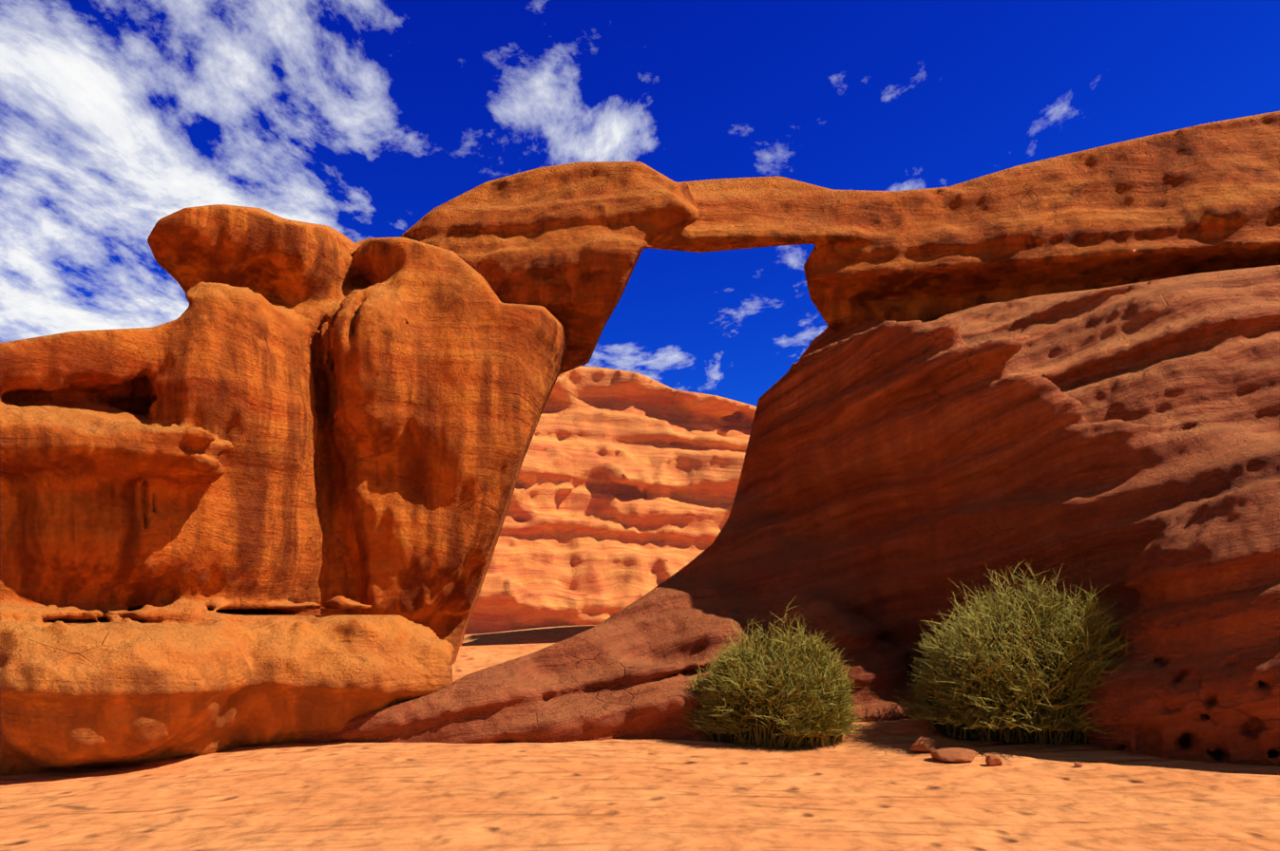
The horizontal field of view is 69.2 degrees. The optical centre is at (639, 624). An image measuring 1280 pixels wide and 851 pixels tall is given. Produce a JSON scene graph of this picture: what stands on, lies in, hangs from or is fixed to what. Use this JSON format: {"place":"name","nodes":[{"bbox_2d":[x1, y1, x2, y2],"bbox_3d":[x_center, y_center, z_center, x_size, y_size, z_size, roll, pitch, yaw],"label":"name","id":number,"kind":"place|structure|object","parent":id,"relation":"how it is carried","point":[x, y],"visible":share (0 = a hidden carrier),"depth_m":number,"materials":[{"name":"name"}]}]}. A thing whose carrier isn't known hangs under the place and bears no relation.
{"place":"outdoors","nodes":[
{"label":"outdoors","id":0,"kind":"place"},
{"bbox_2d":[464,366,756,634],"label":"cliff","id":1,"kind":"structure","parent":0,"point":[624,492],"depth_m":55.49,"materials":[{"name":"stone"}]},
{"bbox_2d":[0,625,1279,850],"bbox_3d":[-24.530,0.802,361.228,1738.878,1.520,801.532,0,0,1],"label":"sand ground","id":2,"kind":"structure","parent":0,"point":[876,787],"depth_m":8.07,"materials":[{"name":"orange sand"}]},
{"bbox_2d":[0,204,567,776],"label":"rock","id":3,"kind":"object","parent":2,"relation":"on","point":[260,489],"visible":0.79,"depth_m":11.93,"materials":[{"name":"stone"}]},
{"bbox_2d":[677,595,862,749],"bbox_3d":[1.669,0.808,12.218,2.424,2.031,2.160,0,0,1],"label":"bush","id":4,"kind":"object","parent":2,"relation":"on","point":[793,697],"visible":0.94,"depth_m":11.66,"materials":[{"name":"green plant"}]},
{"bbox_2d":[294,265,1279,766],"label":"rock","id":5,"kind":"object","parent":2,"relation":"on","point":[1119,442],"visible":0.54,"depth_m":13.33,"materials":[{"name":"stone"}]},
{"bbox_2d":[401,111,1279,374],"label":"arch rock","id":6,"kind":"object","parent":5,"relation":"on","point":[564,244],"visible":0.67,"depth_m":18.84,"materials":[{"name":"stone"}]},
{"bbox_2d":[909,736,938,751],"bbox_3d":[3.395,1.435,11.119,0.282,0.176,0.391,0,0,36],"label":"stone","id":7,"kind":"object","parent":2,"relation":"on","point":[923,744],"visible":0.94,"depth_m":11.01,"materials":[{"name":"brown stone"}]},
{"bbox_2d":[930,747,976,762],"bbox_3d":[3.540,1.466,10.431,0.495,0.136,0.435,0,0,1],"label":"stone","id":8,"kind":"object","parent":2,"relation":"on","point":[954,754],"visible":1,"depth_m":10.32,"materials":[{"name":"orange stone"}]},
{"bbox_2d":[985,755,1002,765],"bbox_3d":[3.845,1.475,10.062,0.181,0.107,0.155,0,0,1],"label":"stone","id":9,"kind":"object","parent":2,"relation":"on","point":[992,760],"visible":1,"depth_m":10.01,"materials":[{"name":"orange stone"}]},
{"bbox_2d":[891,559,1141,745],"bbox_3d":[5.298,0.484,11.966,3.916,2.586,3.102,0,0,1],"label":"bush","id":10,"kind":"object","parent":2,"relation":"on","point":[1026,670],"visible":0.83,"depth_m":11.26,"materials":[{"name":"green plant"}]},
{"bbox_2d":[0,0,1279,406],"label":"sky","id":11,"kind":"structure","parent":0,"point":[357,119],"materials":[{"name":"blue"}]},
{"bbox_2d":[1073,762,1082,766],"bbox_3d":[4.632,1.486,9.806,0.082,0.045,0.094,0,0,20],"label":"stone","id":12,"kind":"object","parent":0,"point":[1077,764],"visible":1,"depth_m":9.78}
]}

